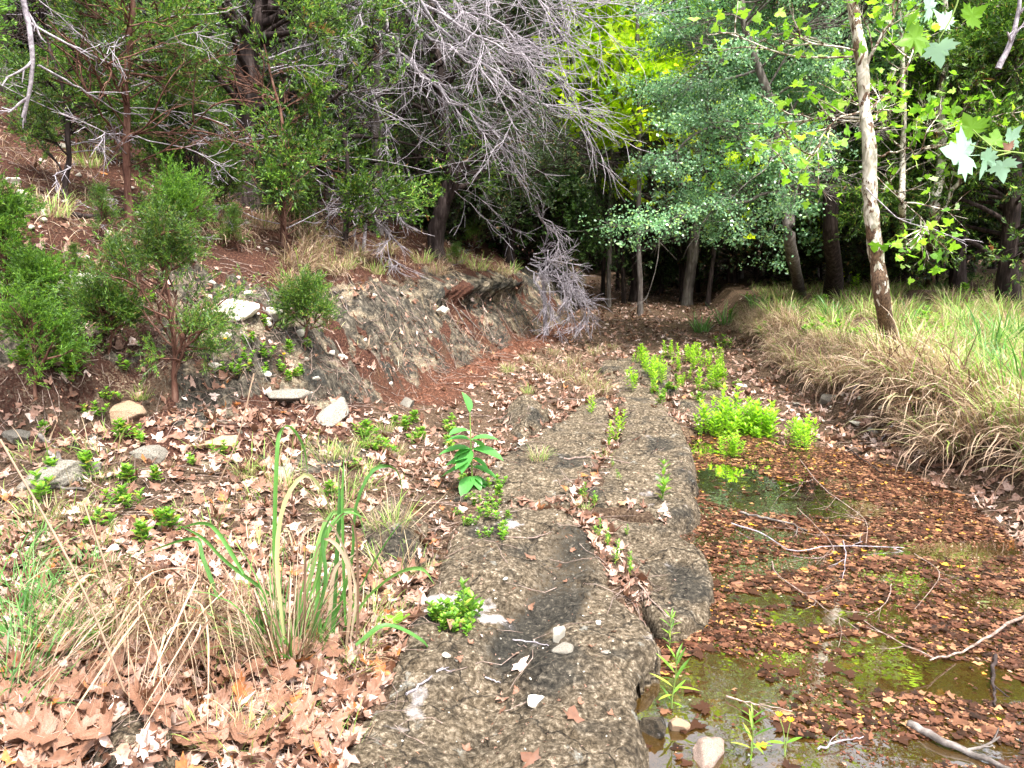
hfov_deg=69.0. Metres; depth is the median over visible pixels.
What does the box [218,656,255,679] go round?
dry leaf
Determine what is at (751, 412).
green herb
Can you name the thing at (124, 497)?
ground weed
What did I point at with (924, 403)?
grass clump
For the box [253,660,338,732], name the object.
grass clump
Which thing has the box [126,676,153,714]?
dry leaf
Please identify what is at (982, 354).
grass clump
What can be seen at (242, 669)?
dry leaf
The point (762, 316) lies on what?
grass clump
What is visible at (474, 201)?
woodland shrub
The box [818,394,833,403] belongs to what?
boulder
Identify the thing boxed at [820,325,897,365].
grass clump
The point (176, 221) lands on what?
grass clump
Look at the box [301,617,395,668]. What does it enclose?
grass clump
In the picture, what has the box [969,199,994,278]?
woodland tree
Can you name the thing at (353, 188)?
juniper shrub
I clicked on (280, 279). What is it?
grass clump
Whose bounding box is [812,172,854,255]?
sycamore sapling
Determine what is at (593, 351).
grass clump
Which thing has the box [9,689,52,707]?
dry leaf
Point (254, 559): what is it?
dry leaf
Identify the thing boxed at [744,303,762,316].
grass clump
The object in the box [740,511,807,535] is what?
stick
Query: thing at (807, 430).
green herb
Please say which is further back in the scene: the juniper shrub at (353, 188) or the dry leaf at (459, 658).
the juniper shrub at (353, 188)
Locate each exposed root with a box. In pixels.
[37,433,86,489]
[45,449,120,484]
[223,288,292,380]
[262,307,282,333]
[264,291,313,374]
[334,291,358,312]
[446,303,471,346]
[452,304,495,346]
[460,310,503,349]
[482,305,511,346]
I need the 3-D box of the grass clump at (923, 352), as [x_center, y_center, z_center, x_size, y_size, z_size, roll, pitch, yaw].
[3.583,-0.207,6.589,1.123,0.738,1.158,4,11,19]
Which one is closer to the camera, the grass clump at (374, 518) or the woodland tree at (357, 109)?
the grass clump at (374, 518)
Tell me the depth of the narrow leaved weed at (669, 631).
3.21 m
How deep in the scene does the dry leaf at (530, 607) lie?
3.34 m
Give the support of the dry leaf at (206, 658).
on the dry leaf at (221, 658)
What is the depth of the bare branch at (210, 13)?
7.07 m
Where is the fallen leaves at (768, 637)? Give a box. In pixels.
[638,432,1023,767]
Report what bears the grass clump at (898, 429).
on the ground at (436, 289)
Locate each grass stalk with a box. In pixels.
[0,439,132,710]
[83,503,120,654]
[211,373,254,498]
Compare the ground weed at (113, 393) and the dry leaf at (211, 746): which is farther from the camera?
the ground weed at (113, 393)
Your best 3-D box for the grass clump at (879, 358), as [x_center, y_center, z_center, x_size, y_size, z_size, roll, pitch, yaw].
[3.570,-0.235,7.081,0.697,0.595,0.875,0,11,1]
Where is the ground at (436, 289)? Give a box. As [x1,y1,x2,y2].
[0,51,1023,767]
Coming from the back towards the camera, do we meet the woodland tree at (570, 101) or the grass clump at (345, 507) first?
the woodland tree at (570, 101)
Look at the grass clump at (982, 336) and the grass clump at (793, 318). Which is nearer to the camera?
the grass clump at (982, 336)
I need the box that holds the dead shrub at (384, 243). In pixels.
[312,169,432,279]
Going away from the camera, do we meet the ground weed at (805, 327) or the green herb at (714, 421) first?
the green herb at (714, 421)
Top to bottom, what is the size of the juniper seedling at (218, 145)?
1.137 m
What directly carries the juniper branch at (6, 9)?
on the ground at (436, 289)
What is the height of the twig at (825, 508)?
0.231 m
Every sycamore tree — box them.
[531,0,729,315]
[558,0,660,307]
[687,0,1016,346]
[824,0,976,284]
[877,0,1023,287]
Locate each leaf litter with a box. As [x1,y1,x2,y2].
[0,58,1023,767]
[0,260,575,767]
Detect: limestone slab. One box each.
[347,505,660,767]
[453,396,615,510]
[575,376,700,535]
[596,518,715,641]
[598,357,678,398]
[671,389,743,434]
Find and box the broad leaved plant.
[439,392,502,495]
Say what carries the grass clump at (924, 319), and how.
on the ground at (436, 289)
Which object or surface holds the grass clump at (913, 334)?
on the ground at (436, 289)
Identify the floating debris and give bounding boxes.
[646,434,1023,767]
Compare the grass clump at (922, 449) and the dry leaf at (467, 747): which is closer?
the dry leaf at (467, 747)
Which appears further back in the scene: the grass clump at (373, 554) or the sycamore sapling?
the sycamore sapling
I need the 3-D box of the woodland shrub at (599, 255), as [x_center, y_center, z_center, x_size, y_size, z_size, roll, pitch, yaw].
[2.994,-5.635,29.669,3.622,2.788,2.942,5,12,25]
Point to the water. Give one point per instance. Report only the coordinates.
(719, 676)
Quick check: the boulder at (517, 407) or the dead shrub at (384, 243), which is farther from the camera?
the dead shrub at (384, 243)
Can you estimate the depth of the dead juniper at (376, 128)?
10.51 m
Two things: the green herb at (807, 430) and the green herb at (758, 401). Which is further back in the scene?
the green herb at (758, 401)
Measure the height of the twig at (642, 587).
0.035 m
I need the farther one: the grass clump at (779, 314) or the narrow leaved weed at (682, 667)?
the grass clump at (779, 314)
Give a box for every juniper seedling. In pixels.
[0,44,39,124]
[0,155,52,283]
[0,234,82,322]
[0,267,111,396]
[16,30,103,152]
[43,261,167,354]
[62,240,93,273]
[68,183,265,402]
[76,180,128,243]
[84,83,153,166]
[99,230,142,280]
[117,143,238,265]
[167,38,234,159]
[172,169,220,243]
[192,133,253,219]
[209,109,276,157]
[216,201,254,253]
[246,146,307,251]
[264,262,346,350]
[303,132,342,199]
[330,149,366,216]
[384,190,418,238]
[443,240,463,264]
[459,214,485,251]
[500,224,523,253]
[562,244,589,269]
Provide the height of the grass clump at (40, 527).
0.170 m
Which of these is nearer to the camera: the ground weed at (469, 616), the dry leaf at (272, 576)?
the ground weed at (469, 616)
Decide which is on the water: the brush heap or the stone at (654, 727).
the stone at (654, 727)
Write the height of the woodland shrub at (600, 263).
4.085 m
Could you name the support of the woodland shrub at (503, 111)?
on the ground at (436, 289)
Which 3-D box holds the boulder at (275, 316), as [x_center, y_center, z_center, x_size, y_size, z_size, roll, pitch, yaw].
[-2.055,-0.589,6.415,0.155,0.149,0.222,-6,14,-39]
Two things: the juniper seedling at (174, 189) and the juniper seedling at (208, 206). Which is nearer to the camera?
the juniper seedling at (174, 189)
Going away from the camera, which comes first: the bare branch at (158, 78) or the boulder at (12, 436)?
the boulder at (12, 436)
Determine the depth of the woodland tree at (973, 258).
15.94 m
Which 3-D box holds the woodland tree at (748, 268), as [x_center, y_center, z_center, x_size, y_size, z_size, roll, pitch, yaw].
[8.056,-9.108,24.402,7.458,11.192,7.324,4,11,21]
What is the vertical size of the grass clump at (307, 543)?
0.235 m
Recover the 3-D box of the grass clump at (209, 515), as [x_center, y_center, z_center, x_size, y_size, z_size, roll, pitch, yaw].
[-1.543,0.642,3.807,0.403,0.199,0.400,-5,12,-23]
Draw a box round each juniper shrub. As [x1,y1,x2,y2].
[0,0,153,200]
[131,77,255,221]
[178,9,369,245]
[259,64,449,249]
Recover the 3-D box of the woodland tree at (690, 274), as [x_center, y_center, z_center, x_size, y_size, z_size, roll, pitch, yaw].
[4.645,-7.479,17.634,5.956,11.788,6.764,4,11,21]
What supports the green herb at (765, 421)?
on the ground at (436, 289)
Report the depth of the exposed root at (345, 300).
7.93 m
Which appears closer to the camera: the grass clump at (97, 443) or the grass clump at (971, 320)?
the grass clump at (97, 443)
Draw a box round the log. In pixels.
[70,203,137,218]
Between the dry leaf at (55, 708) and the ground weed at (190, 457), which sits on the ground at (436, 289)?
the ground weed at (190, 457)
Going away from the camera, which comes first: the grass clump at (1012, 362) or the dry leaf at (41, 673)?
the dry leaf at (41, 673)
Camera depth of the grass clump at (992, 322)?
8.88 m
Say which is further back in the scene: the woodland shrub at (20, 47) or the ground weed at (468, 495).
the woodland shrub at (20, 47)
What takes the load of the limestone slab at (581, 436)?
on the ground at (436, 289)
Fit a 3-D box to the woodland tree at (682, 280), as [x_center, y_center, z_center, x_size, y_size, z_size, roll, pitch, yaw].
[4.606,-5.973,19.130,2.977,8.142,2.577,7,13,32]
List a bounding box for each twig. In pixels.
[202,497,242,504]
[405,667,454,694]
[501,525,560,538]
[513,639,548,645]
[564,456,629,462]
[619,556,678,621]
[726,695,790,713]
[731,523,903,550]
[769,460,867,541]
[771,561,858,646]
[787,508,833,570]
[817,731,863,749]
[828,540,846,578]
[844,584,891,621]
[914,553,974,609]
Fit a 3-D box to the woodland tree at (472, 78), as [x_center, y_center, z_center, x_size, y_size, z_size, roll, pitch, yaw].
[-2.204,-11.030,24.573,7.102,10.854,7.232,7,13,31]
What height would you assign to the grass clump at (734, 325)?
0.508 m
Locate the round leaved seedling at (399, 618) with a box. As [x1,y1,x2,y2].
[383,611,409,623]
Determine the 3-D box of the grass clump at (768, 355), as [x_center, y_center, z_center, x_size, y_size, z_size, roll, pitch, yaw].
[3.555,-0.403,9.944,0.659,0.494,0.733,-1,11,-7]
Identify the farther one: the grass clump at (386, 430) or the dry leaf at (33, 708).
the grass clump at (386, 430)
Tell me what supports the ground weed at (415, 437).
on the ground at (436, 289)
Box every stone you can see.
[5,177,20,183]
[400,397,413,407]
[436,306,449,314]
[442,652,450,657]
[527,694,543,708]
[551,642,573,653]
[553,626,565,642]
[639,716,665,738]
[668,717,690,730]
[692,736,723,767]
[850,421,860,425]
[866,427,877,433]
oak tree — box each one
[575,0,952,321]
[613,0,947,298]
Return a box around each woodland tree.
[8,0,50,49]
[11,14,225,82]
[110,0,415,97]
[213,1,471,144]
[274,1,408,173]
[352,0,559,124]
[353,6,548,107]
[449,0,575,230]
[479,1,607,181]
[487,9,590,175]
[494,0,657,260]
[506,0,636,169]
[568,0,671,303]
[568,0,818,305]
[569,60,653,295]
[570,9,654,269]
[585,22,649,290]
[587,0,858,284]
[588,6,722,293]
[595,21,655,201]
[621,8,675,294]
[625,72,710,287]
[633,0,818,278]
[645,1,735,301]
[651,0,866,281]
[653,17,673,286]
[658,139,699,292]
[664,3,769,306]
[670,9,776,289]
[702,1,817,281]
[730,2,800,270]
[733,0,944,282]
[764,1,811,277]
[780,1,1023,283]
[786,1,843,277]
[918,78,1023,267]
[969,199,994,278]
[985,205,998,268]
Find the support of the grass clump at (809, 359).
on the ground at (436, 289)
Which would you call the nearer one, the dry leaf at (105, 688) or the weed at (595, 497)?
the dry leaf at (105, 688)
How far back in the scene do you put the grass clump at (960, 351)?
6.82 m
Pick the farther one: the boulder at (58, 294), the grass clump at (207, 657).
the boulder at (58, 294)
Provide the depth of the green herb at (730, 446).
6.04 m
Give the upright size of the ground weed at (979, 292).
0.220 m
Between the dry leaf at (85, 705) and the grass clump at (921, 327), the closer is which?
the dry leaf at (85, 705)
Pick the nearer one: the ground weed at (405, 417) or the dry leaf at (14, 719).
the dry leaf at (14, 719)
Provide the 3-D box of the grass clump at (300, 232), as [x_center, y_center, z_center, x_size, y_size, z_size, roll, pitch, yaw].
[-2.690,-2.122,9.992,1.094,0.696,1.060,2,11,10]
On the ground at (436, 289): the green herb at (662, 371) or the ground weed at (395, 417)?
the ground weed at (395, 417)
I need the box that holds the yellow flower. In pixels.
[768,711,801,756]
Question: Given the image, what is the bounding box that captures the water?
[634,432,1023,767]
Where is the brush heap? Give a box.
[514,193,615,343]
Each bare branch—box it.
[0,0,45,127]
[32,23,132,76]
[37,64,151,116]
[131,51,194,86]
[142,0,247,24]
[866,187,982,245]
[995,0,1023,69]
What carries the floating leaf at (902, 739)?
on the water
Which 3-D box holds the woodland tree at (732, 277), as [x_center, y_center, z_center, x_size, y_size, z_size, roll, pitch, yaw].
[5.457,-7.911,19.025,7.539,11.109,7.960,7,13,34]
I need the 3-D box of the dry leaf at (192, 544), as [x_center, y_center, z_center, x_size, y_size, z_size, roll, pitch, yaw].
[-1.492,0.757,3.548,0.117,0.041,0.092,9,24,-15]
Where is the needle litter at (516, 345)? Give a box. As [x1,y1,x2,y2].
[6,275,657,765]
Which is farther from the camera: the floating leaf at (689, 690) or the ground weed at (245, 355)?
the ground weed at (245, 355)
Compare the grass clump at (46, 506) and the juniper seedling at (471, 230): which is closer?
the grass clump at (46, 506)
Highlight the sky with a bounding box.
[99,0,685,92]
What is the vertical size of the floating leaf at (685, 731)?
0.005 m
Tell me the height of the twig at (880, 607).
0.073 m
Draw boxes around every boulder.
[1,429,30,444]
[17,460,102,490]
[57,273,102,304]
[93,701,179,767]
[109,400,146,424]
[129,445,167,464]
[198,435,238,448]
[212,298,259,320]
[266,307,283,320]
[266,389,311,402]
[271,463,294,481]
[316,397,348,426]
[361,496,439,575]
[498,394,550,438]
[792,402,801,406]
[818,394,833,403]
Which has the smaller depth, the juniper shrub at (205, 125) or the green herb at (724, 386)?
the green herb at (724, 386)
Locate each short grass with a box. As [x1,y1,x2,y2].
[0,98,550,397]
[749,272,1023,403]
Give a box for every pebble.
[208,362,218,370]
[261,370,271,376]
[296,329,304,336]
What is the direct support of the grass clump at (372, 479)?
on the ground at (436, 289)
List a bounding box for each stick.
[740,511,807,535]
[845,446,888,474]
[863,615,1023,660]
[906,720,1010,767]
[990,653,1008,706]
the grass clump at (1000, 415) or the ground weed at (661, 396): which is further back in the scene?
the ground weed at (661, 396)
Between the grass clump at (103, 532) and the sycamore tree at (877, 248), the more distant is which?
the sycamore tree at (877, 248)
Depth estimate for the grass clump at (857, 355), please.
7.36 m
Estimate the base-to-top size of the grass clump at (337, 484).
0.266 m
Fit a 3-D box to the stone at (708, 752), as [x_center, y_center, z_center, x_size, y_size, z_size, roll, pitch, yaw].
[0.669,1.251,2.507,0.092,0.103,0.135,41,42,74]
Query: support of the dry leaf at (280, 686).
on the dry leaf at (278, 703)
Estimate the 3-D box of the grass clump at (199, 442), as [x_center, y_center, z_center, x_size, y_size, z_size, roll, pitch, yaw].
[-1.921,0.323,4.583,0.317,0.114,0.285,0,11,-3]
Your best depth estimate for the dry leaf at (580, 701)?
2.62 m
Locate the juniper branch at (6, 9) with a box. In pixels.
[0,0,17,58]
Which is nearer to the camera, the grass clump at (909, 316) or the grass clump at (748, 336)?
the grass clump at (909, 316)
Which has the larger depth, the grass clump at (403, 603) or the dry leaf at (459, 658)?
the grass clump at (403, 603)
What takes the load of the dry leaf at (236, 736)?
on the dry leaf at (272, 730)
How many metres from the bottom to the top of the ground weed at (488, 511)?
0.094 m
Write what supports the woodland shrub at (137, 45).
on the ground at (436, 289)
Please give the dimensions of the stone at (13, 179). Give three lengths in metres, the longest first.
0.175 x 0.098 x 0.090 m
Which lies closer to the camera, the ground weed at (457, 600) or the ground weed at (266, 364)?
the ground weed at (457, 600)
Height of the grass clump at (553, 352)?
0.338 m
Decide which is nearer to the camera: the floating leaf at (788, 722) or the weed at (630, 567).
the floating leaf at (788, 722)
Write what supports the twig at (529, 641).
on the limestone slab at (633, 656)
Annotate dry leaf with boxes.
[0,662,30,681]
[0,678,29,707]
[0,679,22,701]
[0,706,38,742]
[6,658,22,678]
[7,643,23,668]
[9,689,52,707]
[13,720,38,746]
[15,700,58,744]
[19,680,54,705]
[22,690,70,712]
[26,696,60,725]
[32,666,62,685]
[34,718,72,754]
[35,633,73,653]
[39,683,70,705]
[43,647,71,655]
[52,666,88,685]
[54,674,84,701]
[64,705,99,739]
[69,679,105,700]
[70,738,98,757]
[72,671,94,696]
[75,639,112,660]
[75,704,113,738]
[77,696,110,714]
[85,679,127,694]
[87,705,112,728]
[94,654,126,681]
[95,645,130,659]
[97,695,125,718]
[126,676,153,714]
[136,642,181,669]
[137,679,174,705]
[145,692,182,727]
[161,647,179,660]
[170,722,206,745]
[171,713,208,740]
[171,722,203,734]
[173,645,201,664]
[185,656,216,678]
[187,534,207,547]
[189,727,229,759]
[191,490,209,503]
[192,546,209,554]
[192,652,220,663]
[195,637,223,655]
[200,711,229,740]
[209,652,230,661]
[211,506,228,518]
[215,719,261,739]
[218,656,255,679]
[223,711,248,722]
[225,662,256,677]
[226,716,264,743]
[229,715,280,744]
[231,670,254,696]
[237,523,252,532]
[239,655,268,677]
[240,727,275,738]
[245,547,259,561]
[246,603,255,617]
[248,555,268,568]
[250,476,265,491]
[251,527,265,537]
[258,659,289,683]
[258,691,291,715]
[261,719,293,735]
[264,570,284,582]
[264,644,284,670]
[264,678,289,702]
[270,657,305,682]
[270,726,295,749]
[276,708,293,728]
[280,636,306,656]
[285,711,307,742]
[286,685,317,717]
[299,711,327,748]
[301,714,334,742]
[307,673,325,692]
[308,703,313,727]
[311,636,345,656]
[314,676,345,702]
[318,708,351,733]
[325,671,349,701]
[333,677,359,701]
[366,572,387,588]
[455,655,462,663]
[462,743,471,750]
[513,685,518,693]
[528,602,534,609]
[578,695,583,703]
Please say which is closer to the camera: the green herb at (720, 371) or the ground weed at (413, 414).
the ground weed at (413, 414)
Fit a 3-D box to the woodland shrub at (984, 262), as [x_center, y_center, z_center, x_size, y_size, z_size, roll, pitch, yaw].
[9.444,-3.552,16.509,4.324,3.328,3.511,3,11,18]
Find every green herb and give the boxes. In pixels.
[586,395,595,412]
[608,420,620,438]
[613,407,627,430]
[623,367,635,387]
[633,370,637,386]
[635,343,643,362]
[641,347,648,364]
[641,352,649,372]
[648,360,658,378]
[649,359,660,379]
[650,369,658,390]
[657,359,666,383]
[661,339,672,355]
[670,352,681,370]
[671,343,680,358]
[675,375,681,386]
[682,345,694,362]
[689,350,696,369]
[693,405,715,435]
[694,367,704,389]
[694,397,711,435]
[695,342,702,357]
[698,348,707,366]
[705,354,718,372]
[706,371,715,387]
[706,410,721,436]
[707,365,718,384]
[707,394,729,425]
[710,360,720,375]
[710,411,728,435]
[714,344,722,357]
[714,364,724,386]
[715,382,742,419]
[715,396,730,429]
[715,410,735,437]
[716,404,740,435]
[717,366,727,383]
[717,430,726,454]
[724,401,734,423]
[725,436,736,456]
[728,430,743,454]
[729,408,751,433]
[729,434,738,455]
[729,435,745,455]
[734,399,749,422]
[735,400,763,433]
[741,417,750,435]
[742,414,755,435]
[744,398,756,417]
[752,402,768,435]
[752,418,762,437]
[753,398,778,432]
[753,406,781,437]
[754,419,766,437]
[759,403,780,431]
[761,413,773,437]
[762,406,772,433]
[783,417,801,441]
[791,416,802,439]
[792,419,808,444]
[793,424,810,450]
[794,417,813,444]
[798,419,811,446]
[803,413,820,444]
[851,273,861,293]
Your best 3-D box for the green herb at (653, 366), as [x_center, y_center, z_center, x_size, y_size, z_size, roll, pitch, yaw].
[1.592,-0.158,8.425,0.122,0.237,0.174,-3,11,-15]
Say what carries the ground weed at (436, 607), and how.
on the limestone slab at (633, 656)
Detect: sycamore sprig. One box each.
[894,0,988,68]
[939,112,1023,183]
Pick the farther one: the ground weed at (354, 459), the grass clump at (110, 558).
the ground weed at (354, 459)
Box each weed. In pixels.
[6,345,42,362]
[14,352,27,362]
[16,342,29,359]
[29,468,58,499]
[36,352,59,367]
[36,419,49,434]
[41,456,59,468]
[58,352,86,377]
[76,449,99,474]
[80,400,109,415]
[80,506,116,525]
[98,386,123,398]
[98,483,144,505]
[111,417,131,438]
[112,487,132,507]
[114,462,137,482]
[116,354,132,370]
[130,422,147,441]
[130,518,153,541]
[141,290,155,301]
[149,464,163,480]
[151,508,162,521]
[156,505,183,529]
[186,452,196,465]
[208,439,237,453]
[216,361,233,372]
[228,358,251,375]
[236,346,254,359]
[249,331,256,340]
[258,342,276,357]
[260,313,268,326]
[260,361,268,373]
[276,359,285,370]
[283,339,294,353]
[285,369,292,379]
[292,368,299,375]
[296,363,304,374]
[303,336,312,347]
[323,479,337,496]
[346,457,361,469]
[351,421,371,437]
[359,437,376,449]
[361,418,373,435]
[364,427,391,444]
[372,437,398,451]
[390,415,398,425]
[400,415,409,424]
[400,419,408,430]
[406,427,426,439]
[408,431,420,443]
[409,409,418,423]
[418,426,425,437]
[426,597,460,620]
[426,597,465,618]
[431,602,444,622]
[438,612,451,631]
[439,610,466,629]
[442,419,452,431]
[442,434,454,446]
[444,591,474,608]
[444,594,484,616]
[447,602,477,619]
[448,412,456,421]
[450,607,461,632]
[454,577,482,618]
[457,470,467,481]
[461,514,479,524]
[461,587,477,614]
[461,610,475,635]
[464,491,475,498]
[464,517,470,524]
[475,501,500,518]
[475,526,493,537]
[477,492,495,502]
[483,497,500,508]
[485,474,507,486]
[493,484,503,496]
[497,518,508,539]
[504,509,511,517]
[579,481,587,497]
[590,490,597,504]
[592,517,604,535]
[604,527,610,544]
[612,539,621,563]
[627,550,632,564]
[627,563,633,576]
[649,386,664,393]
[650,643,699,708]
[655,394,664,403]
[655,458,671,499]
[662,609,680,646]
[694,391,703,400]
[713,333,733,347]
[731,703,773,760]
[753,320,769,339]
[801,316,832,334]
[801,324,812,341]
[815,319,836,334]
[818,294,831,303]
[833,318,843,331]
[845,306,857,316]
[846,328,858,336]
[854,320,877,333]
[916,305,939,317]
[917,309,931,325]
[927,318,947,330]
[935,322,960,335]
[957,282,969,294]
[972,288,984,299]
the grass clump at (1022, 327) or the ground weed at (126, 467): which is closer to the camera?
the ground weed at (126, 467)
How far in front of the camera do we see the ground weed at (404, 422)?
6.00 m
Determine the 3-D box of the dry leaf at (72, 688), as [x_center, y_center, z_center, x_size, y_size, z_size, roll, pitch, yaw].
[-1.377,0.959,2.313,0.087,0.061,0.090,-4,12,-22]
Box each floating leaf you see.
[679,727,694,733]
[682,683,700,692]
[689,700,711,714]
[689,718,707,727]
[692,649,703,659]
[713,579,720,585]
[723,602,739,607]
[742,706,761,720]
[744,588,761,594]
[761,660,777,670]
[761,670,772,676]
[774,721,794,734]
[780,714,797,727]
[781,666,800,676]
[790,596,805,600]
[793,694,811,702]
[801,586,815,590]
[806,629,820,637]
[822,661,843,674]
[822,728,836,736]
[838,687,853,696]
[841,669,856,677]
[847,612,868,619]
[891,735,912,745]
[943,631,963,638]
[962,630,976,637]
[966,703,987,713]
[981,622,1006,631]
[996,661,1015,669]
[1001,651,1022,662]
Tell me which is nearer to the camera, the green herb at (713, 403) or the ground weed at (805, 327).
the green herb at (713, 403)
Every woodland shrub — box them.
[8,0,45,52]
[15,8,98,57]
[18,0,228,88]
[105,16,232,91]
[226,44,363,144]
[268,46,370,116]
[307,109,406,188]
[353,106,455,221]
[394,88,569,253]
[396,87,561,243]
[416,146,516,238]
[416,164,519,249]
[482,157,617,276]
[494,147,612,269]
[552,210,619,273]
[556,210,630,270]
[588,188,632,268]
[606,240,678,293]
[643,236,723,286]
[667,170,777,291]
[699,162,824,284]
[773,209,864,285]
[808,181,944,288]
[817,180,962,290]
[851,167,1023,288]
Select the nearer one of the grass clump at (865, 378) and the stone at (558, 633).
the stone at (558, 633)
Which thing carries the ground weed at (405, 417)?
on the ground at (436, 289)
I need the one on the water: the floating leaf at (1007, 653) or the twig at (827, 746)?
the floating leaf at (1007, 653)
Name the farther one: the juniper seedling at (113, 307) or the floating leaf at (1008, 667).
the juniper seedling at (113, 307)
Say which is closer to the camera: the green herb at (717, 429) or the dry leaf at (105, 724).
the dry leaf at (105, 724)
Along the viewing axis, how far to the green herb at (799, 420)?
6.30 m
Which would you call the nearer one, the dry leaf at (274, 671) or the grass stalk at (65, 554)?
the grass stalk at (65, 554)
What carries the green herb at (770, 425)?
on the ground at (436, 289)
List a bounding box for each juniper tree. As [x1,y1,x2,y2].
[0,0,147,101]
[0,0,280,222]
[7,0,192,119]
[8,0,306,110]
[22,0,497,224]
[198,0,516,229]
[235,0,561,219]
[330,0,653,270]
[349,0,554,223]
[433,0,593,265]
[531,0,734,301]
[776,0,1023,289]
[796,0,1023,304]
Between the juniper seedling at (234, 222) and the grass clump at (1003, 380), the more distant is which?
the juniper seedling at (234, 222)
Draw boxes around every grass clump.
[0,478,35,513]
[0,485,107,525]
[0,505,70,547]
[0,520,89,583]
[0,528,293,751]
[0,535,92,617]
[0,548,109,636]
[0,562,119,636]
[0,577,124,663]
[0,587,124,694]
[0,628,102,723]
[2,568,155,665]
[3,427,81,463]
[3,552,130,608]
[10,500,64,525]
[10,576,146,637]
[12,491,82,523]
[15,457,95,493]
[19,582,160,654]
[20,184,83,217]
[35,557,187,636]
[43,495,117,524]
[43,538,134,578]
[46,535,147,600]
[48,414,133,456]
[52,141,115,168]
[52,593,170,658]
[64,498,111,519]
[68,510,126,547]
[73,449,145,480]
[85,459,115,487]
[92,480,137,503]
[130,384,155,400]
[132,199,213,234]
[138,604,210,646]
[142,425,433,649]
[155,488,206,517]
[157,525,393,673]
[159,632,243,687]
[172,679,298,765]
[172,694,258,765]
[179,430,222,448]
[180,489,244,536]
[181,555,299,621]
[181,685,275,762]
[195,591,310,663]
[198,205,266,253]
[204,184,254,217]
[216,521,303,563]
[219,486,261,508]
[220,434,304,472]
[225,458,263,478]
[234,466,299,504]
[241,439,324,483]
[242,199,303,235]
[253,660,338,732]
[259,255,325,288]
[262,513,365,565]
[263,467,303,489]
[266,417,331,450]
[267,229,350,275]
[274,206,337,244]
[281,456,383,512]
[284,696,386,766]
[291,221,347,259]
[295,205,326,223]
[300,238,375,276]
[301,484,365,520]
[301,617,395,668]
[304,433,347,462]
[305,500,349,519]
[309,577,424,656]
[314,216,361,243]
[318,643,387,681]
[323,433,364,458]
[326,579,409,638]
[330,254,362,269]
[331,229,382,267]
[331,464,384,491]
[345,426,380,447]
[345,472,444,533]
[348,475,383,490]
[352,454,381,473]
[355,522,443,579]
[360,257,391,274]
[362,230,414,257]
[363,504,401,530]
[373,421,398,432]
[373,500,419,526]
[377,590,426,623]
[378,540,449,582]
[387,440,414,458]
[404,247,435,263]
[419,254,463,277]
[444,245,473,263]
[466,252,492,270]
[490,256,516,276]
[493,258,524,274]
[496,360,524,373]
[498,364,515,372]
[507,346,544,364]
[518,381,535,394]
[524,443,558,462]
[526,357,560,376]
[542,345,565,356]
[545,358,584,380]
[556,366,609,389]
[564,348,598,368]
[565,369,627,397]
[577,498,592,510]
[583,342,606,355]
[602,339,624,350]
[685,309,716,332]
[708,302,745,324]
[724,316,743,331]
[729,311,758,330]
[730,299,753,314]
[732,303,754,324]
[737,312,764,334]
[739,325,754,341]
[740,311,777,342]
[741,289,776,309]
[742,309,761,320]
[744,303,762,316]
[744,305,774,329]
[744,313,784,342]
[747,299,775,316]
[750,289,817,316]
[752,328,784,358]
[754,299,809,327]
[755,307,804,338]
[755,332,826,382]
[757,338,786,365]
[762,335,789,350]
[763,301,808,323]
[764,303,814,337]
[765,319,800,344]
[766,337,800,362]
[770,281,806,299]
[770,314,811,351]
[780,334,828,384]
[781,297,813,316]
[786,336,855,405]
[789,335,848,372]
[793,324,834,345]
[796,315,861,355]
[797,306,875,332]
[798,316,861,363]
[798,343,865,401]
[800,324,842,347]
[803,287,824,297]
[803,302,847,320]
[807,301,972,413]
[810,294,848,313]
[812,295,858,318]
[818,327,903,384]
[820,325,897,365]
[822,320,870,361]
[830,285,872,308]
[830,288,860,301]
[831,332,985,421]
[835,322,996,429]
[835,345,902,392]
[839,314,915,344]
[841,290,874,315]
[843,381,953,458]
[844,325,915,353]
[844,336,916,385]
[850,276,898,294]
[852,282,909,303]
[852,324,972,388]
[854,311,931,337]
[854,321,952,355]
[856,291,920,319]
[856,323,928,346]
[862,296,945,333]
[862,339,991,425]
[864,314,963,350]
[865,276,915,298]
[873,293,930,313]
[875,323,1018,441]
[877,309,972,353]
[880,383,1009,480]
[881,381,1016,481]
[887,323,1002,368]
[889,281,906,292]
[893,289,930,307]
[894,309,951,332]
[895,303,933,323]
[905,318,981,355]
[911,368,1023,465]
[915,345,1020,393]
[916,323,974,343]
[919,335,997,363]
[922,282,969,303]
[922,315,1007,357]
[922,324,1022,391]
[922,363,1008,403]
[925,282,988,313]
[926,304,991,333]
[934,277,947,288]
[934,298,977,316]
[939,330,1023,386]
[944,328,1023,366]
[945,291,1004,321]
[945,304,1015,331]
[946,305,991,328]
[947,303,1023,350]
[947,341,1014,366]
[947,385,1023,505]
[948,320,1019,342]
[952,345,1023,408]
[953,353,1023,496]
[956,371,1023,428]
[957,324,1013,347]
[959,301,994,316]
[960,416,1023,490]
[965,287,1016,311]
[966,318,1023,337]
[971,347,1023,398]
[973,305,1019,335]
[975,298,1023,343]
[978,294,1023,316]
[979,288,1023,320]
[980,367,1023,396]
[980,400,1023,465]
[984,375,1023,469]
[987,374,1023,422]
[988,393,1022,432]
[990,339,1021,370]
[996,316,1023,347]
[1006,328,1022,357]
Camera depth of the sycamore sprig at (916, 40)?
2.91 m
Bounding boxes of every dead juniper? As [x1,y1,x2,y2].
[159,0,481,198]
[276,0,690,235]

